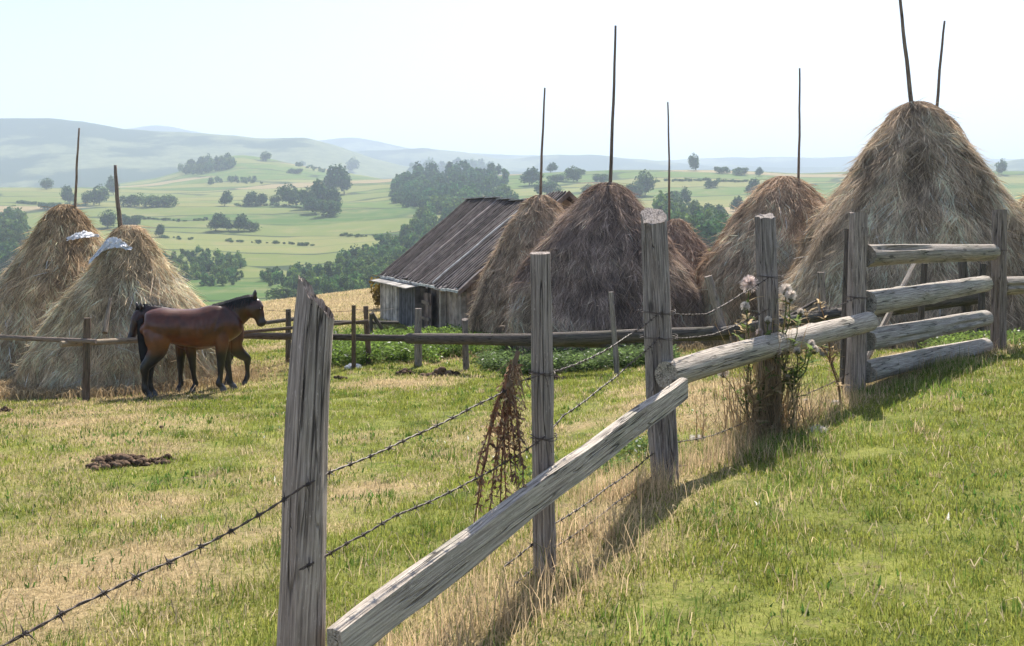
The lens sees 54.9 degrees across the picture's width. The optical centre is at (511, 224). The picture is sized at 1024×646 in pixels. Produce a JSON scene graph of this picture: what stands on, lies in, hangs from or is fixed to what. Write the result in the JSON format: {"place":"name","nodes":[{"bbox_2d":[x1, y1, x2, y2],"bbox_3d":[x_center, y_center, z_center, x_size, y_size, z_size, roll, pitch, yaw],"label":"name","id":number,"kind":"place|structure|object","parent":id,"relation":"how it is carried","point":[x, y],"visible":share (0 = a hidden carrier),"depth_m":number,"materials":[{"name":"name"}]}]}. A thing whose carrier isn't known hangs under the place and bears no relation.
{"place":"outdoors","nodes":[
{"label":"outdoors","id":0,"kind":"place"},
{"bbox_2d":[0,118,1023,645],"bbox_3d":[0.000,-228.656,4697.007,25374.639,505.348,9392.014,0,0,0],"label":"ground","id":1,"kind":"structure","parent":0,"point":[34,152],"depth_m":7.62,"materials":[{"name":"green plant"}]},
{"bbox_2d":[0,205,30,274],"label":"wood","id":2,"kind":"object","parent":1,"relation":"on","point":[13,224],"visible":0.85,"depth_m":430.97,"materials":[{"name":"green plant"}]},
{"bbox_2d":[0,128,104,380],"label":"haystack","id":3,"kind":"object","parent":1,"relation":"on","point":[45,264],"visible":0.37,"depth_m":19.00,"materials":[{"name":"beige plant"}]},
{"bbox_2d":[59,184,73,202],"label":"tree","id":4,"kind":"object","parent":1,"relation":"on","point":[67,195],"visible":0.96,"depth_m":748.03,"materials":[{"name":"green plant"}]},
{"bbox_2d":[82,318,90,401],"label":"fence post","id":5,"kind":"object","parent":1,"relation":"on","point":[86,361],"visible":0.81,"depth_m":14.96,"materials":[{"name":"brown wood"}]},
{"bbox_2d":[0,335,96,343],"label":"fence rail","id":6,"kind":"object","parent":5,"relation":"attached to","point":[44,339],"visible":1,"depth_m":14.98,"materials":[{"name":"brown wood"}]},
{"bbox_2d":[59,337,137,346],"bbox_3d":[-6.155,1.869,15.813,0.108,0.101,2.296,0,-3,35],"label":"fence rail","id":7,"kind":"object","parent":5,"relation":"attached to","point":[108,341],"visible":0.4,"depth_m":15.48,"materials":[{"name":"brown wood"}]},
{"bbox_2d":[88,184,109,204],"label":"tree","id":8,"kind":"object","parent":1,"relation":"on","point":[98,195],"visible":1,"depth_m":740.39,"materials":[{"name":"green plant"}]},
{"bbox_2d":[97,209,116,226],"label":"tree","id":9,"kind":"object","parent":1,"relation":"on","point":[107,220],"visible":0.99,"depth_m":579.88,"materials":[{"name":"green plant"}]},
{"bbox_2d":[4,165,234,394],"bbox_3d":[-6.865,1.045,17.888,3.940,4.239,4.017,0,0,0],"label":"haystack","id":10,"kind":"object","parent":1,"relation":"on","point":[142,271],"visible":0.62,"depth_m":16.91,"materials":[{"name":"beige plant"}]},
{"bbox_2d":[102,297,111,333],"bbox_3d":[-6.799,1.532,16.549,0.090,0.680,0.092,0,-37,-10],"label":"leaning stick","id":11,"kind":"object","parent":10,"relation":"on","point":[106,321],"visible":1,"depth_m":16.49,"materials":[{"name":"grey wood"}]},
{"bbox_2d":[89,237,131,262],"bbox_3d":[-7.078,0.475,17.396,0.753,0.502,0.287,0,0,0],"label":"plastic sheet","id":12,"kind":"object","parent":10,"relation":"attached to","point":[116,242],"visible":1,"depth_m":17.38,"materials":[{"name":"white plastic"}]},
{"bbox_2d":[85,453,170,470],"bbox_3d":[-3.341,2.011,8.460,0.662,0.126,0.636,0,0,-36],"label":"dung pile","id":13,"kind":"object","parent":1,"relation":"on","point":[107,461],"visible":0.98,"depth_m":8.29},
{"bbox_2d":[119,192,145,206],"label":"bush","id":14,"kind":"object","parent":1,"relation":"on","point":[133,199],"visible":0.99,"depth_m":721.97,"materials":[{"name":"green plant"}]},
{"bbox_2d":[154,193,179,206],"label":"bush","id":15,"kind":"object","parent":1,"relation":"on","point":[171,200],"visible":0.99,"depth_m":712.80,"materials":[{"name":"green plant"}]},
{"bbox_2d":[127,302,250,391],"bbox_3d":[-5.295,2.028,16.381,2.013,1.513,0.694,0,0,-38],"label":"horse","id":16,"kind":"object","parent":1,"relation":"on","point":[237,350],"visible":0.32,"depth_m":16.15},
{"bbox_2d":[137,290,265,398],"bbox_3d":[-4.953,1.908,15.766,1.962,1.691,0.559,0,0,-19],"label":"horse","id":17,"kind":"object","parent":1,"relation":"on","point":[218,326],"visible":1,"depth_m":15.56},
{"bbox_2d":[161,245,246,285],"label":"scrub","id":18,"kind":"object","parent":1,"relation":"on","point":[222,270],"visible":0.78,"depth_m":399.71,"materials":[{"name":"green plant"}]},
{"bbox_2d":[177,152,236,174],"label":"wood","id":19,"kind":"object","parent":1,"relation":"on","point":[206,163],"visible":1,"depth_m":1251.43,"materials":[{"name":"green plant"}]},
{"bbox_2d":[206,212,225,230],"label":"tree","id":20,"kind":"object","parent":1,"relation":"on","point":[217,220],"visible":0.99,"depth_m":570.40,"materials":[{"name":"green plant"}]},
{"bbox_2d":[207,175,262,184],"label":"wood","id":21,"kind":"object","parent":1,"relation":"on","point":[232,179],"visible":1,"depth_m":1071.58,"materials":[{"name":"green plant"}]},
{"bbox_2d":[159,235,314,245],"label":"hedge","id":22,"kind":"object","parent":1,"relation":"on","point":[257,241],"visible":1,"depth_m":525.25,"materials":[{"name":"green plant"}]},
{"bbox_2d":[232,213,250,230],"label":"tree","id":23,"kind":"object","parent":1,"relation":"on","point":[239,221],"visible":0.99,"depth_m":571.64,"materials":[{"name":"green plant"}]},
{"bbox_2d":[264,285,296,299],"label":"bush","id":24,"kind":"object","parent":1,"relation":"on","point":[283,293],"visible":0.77,"depth_m":287.95,"materials":[{"name":"green plant"}]},
{"bbox_2d":[259,261,314,290],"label":"scrub","id":25,"kind":"object","parent":1,"relation":"on","point":[295,271],"visible":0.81,"depth_m":364.20,"materials":[{"name":"green plant"}]},
{"bbox_2d":[274,182,300,205],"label":"tree","id":26,"kind":"object","parent":1,"relation":"on","point":[286,194],"visible":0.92,"depth_m":722.40,"materials":[{"name":"green plant"}]},
{"bbox_2d":[285,309,290,362],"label":"fence post","id":27,"kind":"object","parent":1,"relation":"on","point":[288,342],"visible":0.5,"depth_m":20.45,"materials":[{"name":"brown wood"}]},
{"bbox_2d":[244,319,368,333],"bbox_3d":[-4.119,1.996,19.050,2.673,0.070,0.071,-5,1,-6],"label":"fence rail","id":28,"kind":"object","parent":27,"relation":"attached to","point":[291,327],"visible":0.61,"depth_m":18.99,"materials":[{"name":"brown wood"}]},
{"bbox_2d":[276,276,334,645],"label":"fence post","id":29,"kind":"object","parent":1,"relation":"on","point":[302,610],"visible":1,"depth_m":2.85,"materials":[{"name":"grey wood"}]},
{"bbox_2d":[0,372,543,645],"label":"barbed wire","id":30,"kind":"object","parent":29,"relation":"attached to","point":[25,633],"visible":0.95,"depth_m":2.55,"materials":[{"name":"grey metal"}]},
{"bbox_2d":[469,350,533,521],"bbox_3d":[-0.041,0.868,3.892,0.262,0.740,0.123,0,0,0],"label":"dried weed","id":31,"kind":"object","parent":30,"relation":"hanging from","point":[509,413],"visible":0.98,"depth_m":3.88,"materials":[{"name":"brown plant"}]},
{"bbox_2d":[298,437,543,570],"bbox_3d":[-0.242,0.940,3.467,0.057,0.112,1.542,0,0,29],"label":"barbed wire","id":32,"kind":"object","parent":29,"relation":"attached to","point":[346,543],"visible":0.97,"depth_m":3.31,"materials":[{"name":"grey metal"}]},
{"bbox_2d":[297,186,317,205],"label":"tree","id":33,"kind":"object","parent":1,"relation":"on","point":[303,195],"visible":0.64,"depth_m":693.96,"materials":[{"name":"green plant"}]},
{"bbox_2d":[309,178,327,202],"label":"tree","id":34,"kind":"object","parent":1,"relation":"on","point":[319,188],"visible":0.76,"depth_m":703.56,"materials":[{"name":"green plant"}]},
{"bbox_2d":[315,199,341,215],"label":"bush","id":35,"kind":"object","parent":1,"relation":"on","point":[331,207],"visible":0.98,"depth_m":649.33,"materials":[{"name":"green plant"}]},
{"bbox_2d":[321,164,336,188],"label":"tree","id":36,"kind":"object","parent":1,"relation":"on","point":[328,181],"visible":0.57,"depth_m":868.04,"materials":[{"name":"green plant"}]},
{"bbox_2d":[324,186,342,203],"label":"tree","id":37,"kind":"object","parent":1,"relation":"on","point":[333,193],"visible":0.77,"depth_m":700.23,"materials":[{"name":"green plant"}]},
{"bbox_2d":[331,164,352,193],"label":"tree","id":38,"kind":"object","parent":1,"relation":"on","point":[342,179],"visible":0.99,"depth_m":855.79,"materials":[{"name":"green plant"}]},
{"bbox_2d":[351,305,355,369],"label":"fence post","id":39,"kind":"object","parent":1,"relation":"on","point":[353,340],"visible":0.8,"depth_m":18.86,"materials":[{"name":"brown wood"}]},
{"bbox_2d":[363,306,371,364],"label":"fence post","id":40,"kind":"object","parent":1,"relation":"on","point":[367,331],"visible":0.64,"depth_m":19.53,"materials":[{"name":"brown wood"}]},
{"bbox_2d":[369,275,379,306],"bbox_3d":[-4.902,2.640,38.002,1.278,1.366,1.072,0,0,0],"label":"bush","id":41,"kind":"object","parent":1,"relation":"on","point":[376,294],"visible":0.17,"depth_m":37.97,"materials":[{"name":"green plant"}]},
{"bbox_2d":[306,183,518,293],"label":"gully wood","id":42,"kind":"object","parent":1,"relation":"on","point":[355,269],"visible":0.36,"depth_m":419.79,"materials":[{"name":"green plant"}]},
{"bbox_2d":[414,308,421,366],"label":"fence post","id":43,"kind":"object","parent":1,"relation":"on","point":[418,348],"visible":0.7,"depth_m":18.75,"materials":[{"name":"grey wood"}]},
{"bbox_2d":[244,332,404,341],"bbox_3d":[-3.854,2.223,19.426,4.120,0.147,0.146,-1,0,13],"label":"fence rail","id":44,"kind":"object","parent":43,"relation":"attached to","point":[359,337],"visible":0.56,"depth_m":19.23,"materials":[{"name":"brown wood"}]},
{"bbox_2d":[331,323,508,365],"bbox_3d":[-2.799,2.781,23.442,5.599,0.983,8.482,0,0,0],"label":"nettle bed","id":45,"kind":"object","parent":1,"relation":"on","point":[389,350],"visible":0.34,"depth_m":20.39,"materials":[{"name":"green plant"}]},
{"bbox_2d":[420,366,460,376],"bbox_3d":[-1.229,2.543,16.886,0.710,0.208,0.298,0,0,0],"label":"dung pile","id":46,"kind":"object","parent":1,"relation":"on","point":[441,371],"visible":0.73,"depth_m":16.82,"materials":[{"name":"brown soil"}]},
{"bbox_2d":[388,157,509,207],"bbox_3d":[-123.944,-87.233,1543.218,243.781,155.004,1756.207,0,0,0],"label":"wood","id":47,"kind":"object","parent":1,"relation":"on","point":[417,184],"visible":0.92,"depth_m":836.19,"materials":[{"name":"green plant"}]},
{"bbox_2d":[462,318,468,369],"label":"fence post","id":48,"kind":"object","parent":1,"relation":"on","point":[465,351],"visible":0.5,"depth_m":17.95,"materials":[{"name":"grey wood"}]},
{"bbox_2d":[404,333,606,347],"bbox_3d":[-0.304,1.946,16.572,0.216,0.225,5.156,0,-5,-40],"label":"fence rail","id":49,"kind":"object","parent":48,"relation":"attached to","point":[509,339],"visible":0.68,"depth_m":16.86,"materials":[{"name":"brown wood"}]},
{"bbox_2d":[370,190,577,330],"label":"barn","id":50,"kind":"structure","parent":1,"relation":"on","point":[433,274],"depth_m":31.18,"materials":[{"name":"grey wood"}]},
{"bbox_2d":[421,292,431,328],"bbox_3d":[-2.614,2.790,30.203,0.114,1.351,0.800,0,0,-21],"label":"door","id":51,"kind":"structure","parent":50,"relation":"in","point":[427,301],"depth_m":30.12,"materials":[{"name":"grey wood"}]},
{"bbox_2d":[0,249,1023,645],"bbox_3d":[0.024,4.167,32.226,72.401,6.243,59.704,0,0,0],"label":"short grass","id":52,"kind":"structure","parent":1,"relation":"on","point":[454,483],"depth_m":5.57,"materials":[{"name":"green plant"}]},
{"bbox_2d":[0,329,1023,645],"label":"clover","id":53,"kind":"object","parent":1,"relation":"on","point":[500,477],"visible":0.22,"depth_m":7.20,"materials":[{"name":"green plant"}]},
{"bbox_2d":[0,334,1023,402],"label":"scattered hay","id":54,"kind":"object","parent":1,"relation":"on","point":[9,389],"visible":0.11,"depth_m":16.19},
{"bbox_2d":[464,88,565,333],"bbox_3d":[0.749,-0.106,24.519,3.998,6.572,4.152,0,0,0],"label":"haystack","id":55,"kind":"object","parent":1,"relation":"on","point":[531,219],"visible":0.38,"depth_m":23.64,"materials":[{"name":"brown plant"}]},
{"bbox_2d":[519,166,544,184],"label":"tree","id":56,"kind":"object","parent":1,"relation":"on","point":[531,175],"visible":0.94,"depth_m":846.59,"materials":[{"name":"green plant"}]},
{"bbox_2d":[530,252,555,579],"bbox_3d":[0.133,0.960,4.199,0.101,1.683,0.102,-1,0,0],"label":"fence post","id":57,"kind":"object","parent":1,"relation":"on","point":[542,407],"visible":0.78,"depth_m":4.16,"materials":[{"name":"grey wood"}]},
{"bbox_2d":[327,377,687,645],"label":"fence rail","id":58,"kind":"object","parent":57,"relation":"attached to","point":[374,618],"visible":1,"depth_m":3.55,"materials":[{"name":"grey wood"}]},
{"bbox_2d":[544,337,659,437],"bbox_3d":[0.497,0.780,4.972,0.056,0.262,1.823,0,0,24],"label":"barbed wire","id":59,"kind":"object","parent":57,"relation":"attached to","point":[579,404],"visible":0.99,"depth_m":4.83,"materials":[{"name":"grey metal"}]},
{"bbox_2d":[544,312,659,373],"bbox_3d":[0.497,0.588,4.973,0.052,0.155,1.824,0,0,24],"label":"barbed wire","id":60,"kind":"object","parent":57,"relation":"attached to","point":[593,356],"visible":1,"depth_m":4.91,"materials":[{"name":"grey metal"}]},
{"bbox_2d":[533,181,564,194],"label":"bush","id":61,"kind":"object","parent":1,"relation":"on","point":[549,186],"visible":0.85,"depth_m":736.03,"materials":[{"name":"green plant"}]},
{"bbox_2d":[564,165,581,181],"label":"tree","id":62,"kind":"object","parent":1,"relation":"on","point":[574,174],"visible":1,"depth_m":864.25,"materials":[{"name":"green plant"}]},
{"bbox_2d":[474,343,683,377],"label":"weeds","id":63,"kind":"object","parent":1,"relation":"on","point":[628,354],"visible":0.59,"depth_m":16.08,"materials":[{"name":"green plant"}]},
{"bbox_2d":[518,432,686,480],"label":"weeds","id":64,"kind":"object","parent":1,"relation":"on","point":[636,442],"visible":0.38,"depth_m":6.83,"materials":[{"name":"green plant"}]},
{"bbox_2d":[496,25,709,351],"bbox_3d":[2.107,-0.656,21.029,4.756,7.157,4.774,0,0,38],"label":"haystack","id":65,"kind":"object","parent":1,"relation":"on","point":[590,242],"visible":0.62,"depth_m":19.73,"materials":[{"name":"brown plant"}]},
{"bbox_2d":[608,292,619,373],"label":"fence post","id":66,"kind":"object","parent":1,"relation":"on","point":[614,335],"visible":0.8,"depth_m":14.25,"materials":[{"name":"grey wood"}]},
{"bbox_2d":[215,330,1020,645],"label":"dry grass","id":67,"kind":"structure","parent":1,"relation":"on","point":[721,450],"depth_m":4.53,"materials":[{"name":"beige plant"}]},
{"bbox_2d":[634,169,656,195],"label":"tree","id":68,"kind":"object","parent":1,"relation":"on","point":[646,182],"visible":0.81,"depth_m":730.54,"materials":[{"name":"green plant"}]},
{"bbox_2d":[641,208,678,479],"bbox_3d":[0.885,0.861,5.917,0.180,1.925,0.225,-3,0,0],"label":"fence post","id":69,"kind":"object","parent":1,"relation":"on","point":[662,438],"visible":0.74,"depth_m":5.84,"materials":[{"name":"grey wood"}]},
{"bbox_2d":[504,452,652,566],"bbox_3d":[0.470,1.357,5.009,0.066,0.083,2.320,0,0,25],"label":"barbed wire","id":70,"kind":"object","parent":69,"relation":"attached to","point":[559,520],"visible":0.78,"depth_m":4.77,"materials":[{"name":"grey metal"}]},
{"bbox_2d":[511,476,653,586],"bbox_3d":[0.485,1.466,5.047,0.065,0.088,2.238,0,0,25],"label":"barbed wire","id":71,"kind":"object","parent":69,"relation":"attached to","point":[570,536],"visible":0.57,"depth_m":4.82,"materials":[{"name":"grey metal"}]},
{"bbox_2d":[660,296,856,339],"bbox_3d":[1.909,0.664,7.172,0.082,0.154,3.445,0,0,38],"label":"barbed wire","id":72,"kind":"object","parent":69,"relation":"attached to","point":[734,326],"visible":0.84,"depth_m":6.86,"materials":[{"name":"grey metal"}]},
{"bbox_2d":[654,312,877,387],"bbox_3d":[1.966,0.858,7.107,0.199,0.182,3.398,0,1,39],"label":"fence rail","id":73,"kind":"object","parent":69,"relation":"attached to","point":[696,366],"visible":0.95,"depth_m":6.59,"materials":[{"name":"grey wood"}]},
{"bbox_2d":[651,190,728,245],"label":"gully wood","id":74,"kind":"object","parent":1,"relation":"on","point":[708,220],"visible":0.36,"depth_m":357.04,"materials":[{"name":"green plant"}]},
{"bbox_2d":[667,102,712,273],"bbox_3d":[4.236,-0.067,25.578,3.137,6.192,3.328,0,0,0],"label":"haystack","id":75,"kind":"object","parent":1,"relation":"on","point":[682,233],"visible":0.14,"depth_m":25.04,"materials":[{"name":"brown plant"}]},
{"bbox_2d":[656,177,749,181],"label":"hedge","id":76,"kind":"object","parent":1,"relation":"on","point":[705,178],"visible":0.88,"depth_m":854.96,"materials":[{"name":"green plant"}]},
{"bbox_2d":[704,275,731,344],"bbox_3d":[3.023,1.516,14.101,0.136,1.602,0.140,-16,0,0],"label":"fence post","id":77,"kind":"object","parent":1,"relation":"on","point":[715,303],"visible":0.56,"depth_m":14.05,"materials":[{"name":"grey wood"}]},
{"bbox_2d":[553,326,729,345],"bbox_3d":[1.835,1.634,14.351,2.622,0.214,0.207,-4,-1,18],"label":"fence rail","id":78,"kind":"object","parent":77,"relation":"attached to","point":[581,338],"visible":0.73,"depth_m":14.37,"materials":[{"name":"grey wood"}]},
{"bbox_2d":[717,316,775,437],"bbox_3d":[1.665,1.102,7.001,0.425,0.912,0.252,0,0,29],"label":"thistle","id":79,"kind":"object","parent":1,"relation":"on","point":[768,320],"visible":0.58,"depth_m":6.96,"materials":[{"name":"green plant"}]},
{"bbox_2d":[732,275,764,429],"bbox_3d":[1.702,0.966,7.060,0.252,1.216,0.406,0,0,36],"label":"thistle","id":80,"kind":"object","parent":1,"relation":"on","point":[748,281],"visible":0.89,"depth_m":7.03,"materials":[{"name":"green plant"}]},
{"bbox_2d":[690,68,826,344],"bbox_3d":[5.650,-0.322,20.415,4.330,5.850,4.211,0,0,0],"label":"haystack","id":81,"kind":"object","parent":1,"relation":"on","point":[728,262],"visible":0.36,"depth_m":19.68,"materials":[{"name":"brown plant"}]},
{"bbox_2d":[676,316,841,444],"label":"dry stalks","id":82,"kind":"object","parent":1,"relation":"on","point":[770,409],"visible":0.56,"depth_m":6.95,"materials":[{"name":"beige plant"}]},
{"bbox_2d":[736,363,794,442],"bbox_3d":[1.757,1.264,6.829,0.446,0.568,0.275,0,0,0],"label":"thistle","id":83,"kind":"object","parent":1,"relation":"on","point":[757,400],"visible":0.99,"depth_m":6.81,"materials":[{"name":"green plant"}]},
{"bbox_2d":[755,213,782,429],"bbox_3d":[1.874,0.872,7.198,0.176,1.908,0.221,-2,0,0],"label":"fence post","id":84,"kind":"object","parent":1,"relation":"on","point":[766,244],"visible":0.43,"depth_m":7.12,"materials":[{"name":"grey wood"}]},
{"bbox_2d":[771,283,803,426],"bbox_3d":[1.965,0.979,7.045,0.291,1.122,0.298,0,0,28],"label":"thistle","id":85,"kind":"object","parent":1,"relation":"on","point":[787,292],"visible":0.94,"depth_m":7.04,"materials":[{"name":"green plant"}]},
{"bbox_2d":[772,339,822,435],"bbox_3d":[1.996,1.161,6.870,0.357,0.726,0.341,0,0,-22],"label":"thistle","id":86,"kind":"object","parent":1,"relation":"on","point":[812,348],"visible":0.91,"depth_m":6.87,"materials":[{"name":"green plant"}]},
{"bbox_2d":[610,351,1016,645],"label":"rough grass","id":87,"kind":"structure","parent":1,"relation":"on","point":[793,439],"depth_m":6.13,"materials":[{"name":"plant"}]},
{"bbox_2d":[817,272,827,356],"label":"fence post","id":88,"kind":"object","parent":1,"relation":"on","point":[821,283],"visible":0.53,"depth_m":13.76,"materials":[{"name":"grey wood"}]},
{"bbox_2d":[712,307,838,338],"bbox_3d":[3.670,1.385,13.755,1.725,0.161,0.173,-11,-2,10],"label":"fence rail","id":89,"kind":"object","parent":88,"relation":"attached to","point":[832,313],"visible":0.57,"depth_m":13.66,"materials":[{"name":"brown wood"}]},
{"bbox_2d":[818,293,977,321],"bbox_3d":[5.326,1.143,13.551,2.149,0.206,0.205,-9,-1,8],"label":"fence rail","id":90,"kind":"object","parent":88,"relation":"attached to","point":[964,300],"visible":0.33,"depth_m":13.40,"materials":[{"name":"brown wood"}]},
{"bbox_2d":[803,293,850,404],"bbox_3d":[2.553,1.018,7.928,0.398,0.938,0.282,0,0,18],"label":"thistle","id":91,"kind":"object","parent":1,"relation":"on","point":[839,384],"visible":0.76,"depth_m":7.91,"materials":[{"name":"green plant"}]},
{"bbox_2d":[839,229,848,388],"bbox_3d":[2.964,0.904,8.723,0.102,1.724,0.098,2,0,0],"label":"fence post","id":92,"kind":"object","parent":1,"relation":"on","point":[843,342],"visible":0.37,"depth_m":8.69,"materials":[{"name":"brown wood"}]},
{"bbox_2d":[844,212,867,391],"bbox_3d":[3.006,0.820,8.600,0.171,1.858,0.170,1,0,0],"label":"fence post","id":93,"kind":"object","parent":1,"relation":"on","point":[856,358],"visible":0.69,"depth_m":8.53,"materials":[{"name":"grey wood"}]},
{"bbox_2d":[866,276,992,314],"bbox_3d":[4.062,0.666,9.528,2.653,0.225,0.229,-2,1,-44],"label":"gate log","id":94,"kind":"object","parent":93,"relation":"attached to","point":[881,301],"visible":0.98,"depth_m":9.19,"materials":[{"name":"grey wood"}]},
{"bbox_2d":[867,310,992,350],"bbox_3d":[4.061,1.010,9.535,2.658,0.201,0.200,-1,0,-43],"label":"gate log","id":95,"kind":"object","parent":93,"relation":"attached to","point":[879,337],"visible":0.94,"depth_m":9.30,"materials":[{"name":"grey wood"}]},
{"bbox_2d":[866,338,993,382],"bbox_3d":[4.052,1.293,9.543,2.660,0.197,0.207,0,0,-44],"label":"gate log","id":96,"kind":"object","parent":93,"relation":"attached to","point":[883,365],"visible":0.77,"depth_m":9.20,"materials":[{"name":"grey wood"}]},
{"bbox_2d":[866,244,1000,266],"bbox_3d":[4.106,0.287,9.564,2.765,0.202,0.218,1,0,-43],"label":"gate log","id":97,"kind":"object","parent":93,"relation":"attached to","point":[884,254],"visible":0.95,"depth_m":9.33,"materials":[{"name":"grey wood"}]},
{"bbox_2d":[751,0,1023,352],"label":"haystack","id":98,"kind":"object","parent":1,"relation":"on","point":[919,172],"visible":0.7,"depth_m":16.25,"materials":[{"name":"beige plant"}]},
{"bbox_2d":[867,263,916,359],"bbox_3d":[3.660,0.899,9.601,0.058,0.054,1.916,0,34,41],"label":"leaning stick","id":99,"kind":"object","parent":1,"relation":"on","point":[886,319],"visible":0.31,"depth_m":9.61,"materials":[{"name":"grey wood"}]},
{"bbox_2d":[915,263,927,349],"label":"fence post","id":100,"kind":"object","parent":1,"relation":"on","point":[923,280],"visible":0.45,"depth_m":12.57,"materials":[{"name":"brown wood"}]},
{"bbox_2d":[958,262,973,337],"bbox_3d":[6.286,1.240,13.598,0.157,1.507,0.154,-5,0,0],"label":"fence post","id":101,"kind":"object","parent":1,"relation":"on","point":[963,269],"visible":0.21,"depth_m":13.54,"materials":[{"name":"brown wood"}]},
{"bbox_2d":[917,327,1023,347],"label":"gate weeds","id":102,"kind":"object","parent":1,"relation":"on","point":[951,338],"visible":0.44,"depth_m":11.43,"materials":[{"name":"green plant"}]},
{"bbox_2d":[936,21,1009,185],"bbox_3d":[9.273,-0.968,21.518,4.346,6.945,4.581,0,0,0],"label":"haystack","id":103,"kind":"object","parent":1,"relation":"on","point":[960,128],"visible":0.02,"depth_m":21.47,"materials":[{"name":"brown plant"}]},
{"bbox_2d":[976,263,985,334],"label":"fence post","id":104,"kind":"object","parent":1,"relation":"on","point":[981,295],"visible":0.39,"depth_m":13.17,"materials":[{"name":"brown wood"}]},
{"bbox_2d":[990,209,1006,349],"bbox_3d":[5.244,0.744,10.599,0.168,1.808,0.168,1,0,0],"label":"fence post","id":105,"kind":"object","parent":1,"relation":"on","point":[998,327],"visible":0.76,"depth_m":10.54,"materials":[{"name":"grey wood"}]},
{"bbox_2d":[1007,276,1023,294],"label":"fence rail","id":106,"kind":"object","parent":105,"relation":"attached to","point":[1015,284],"visible":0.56,"depth_m":10.77,"materials":[{"name":"grey wood"}]},
{"bbox_2d":[0,0,1023,160],"label":"sky","id":107,"kind":"structure","parent":0,"point":[469,76],"materials":[{"name":"white"}]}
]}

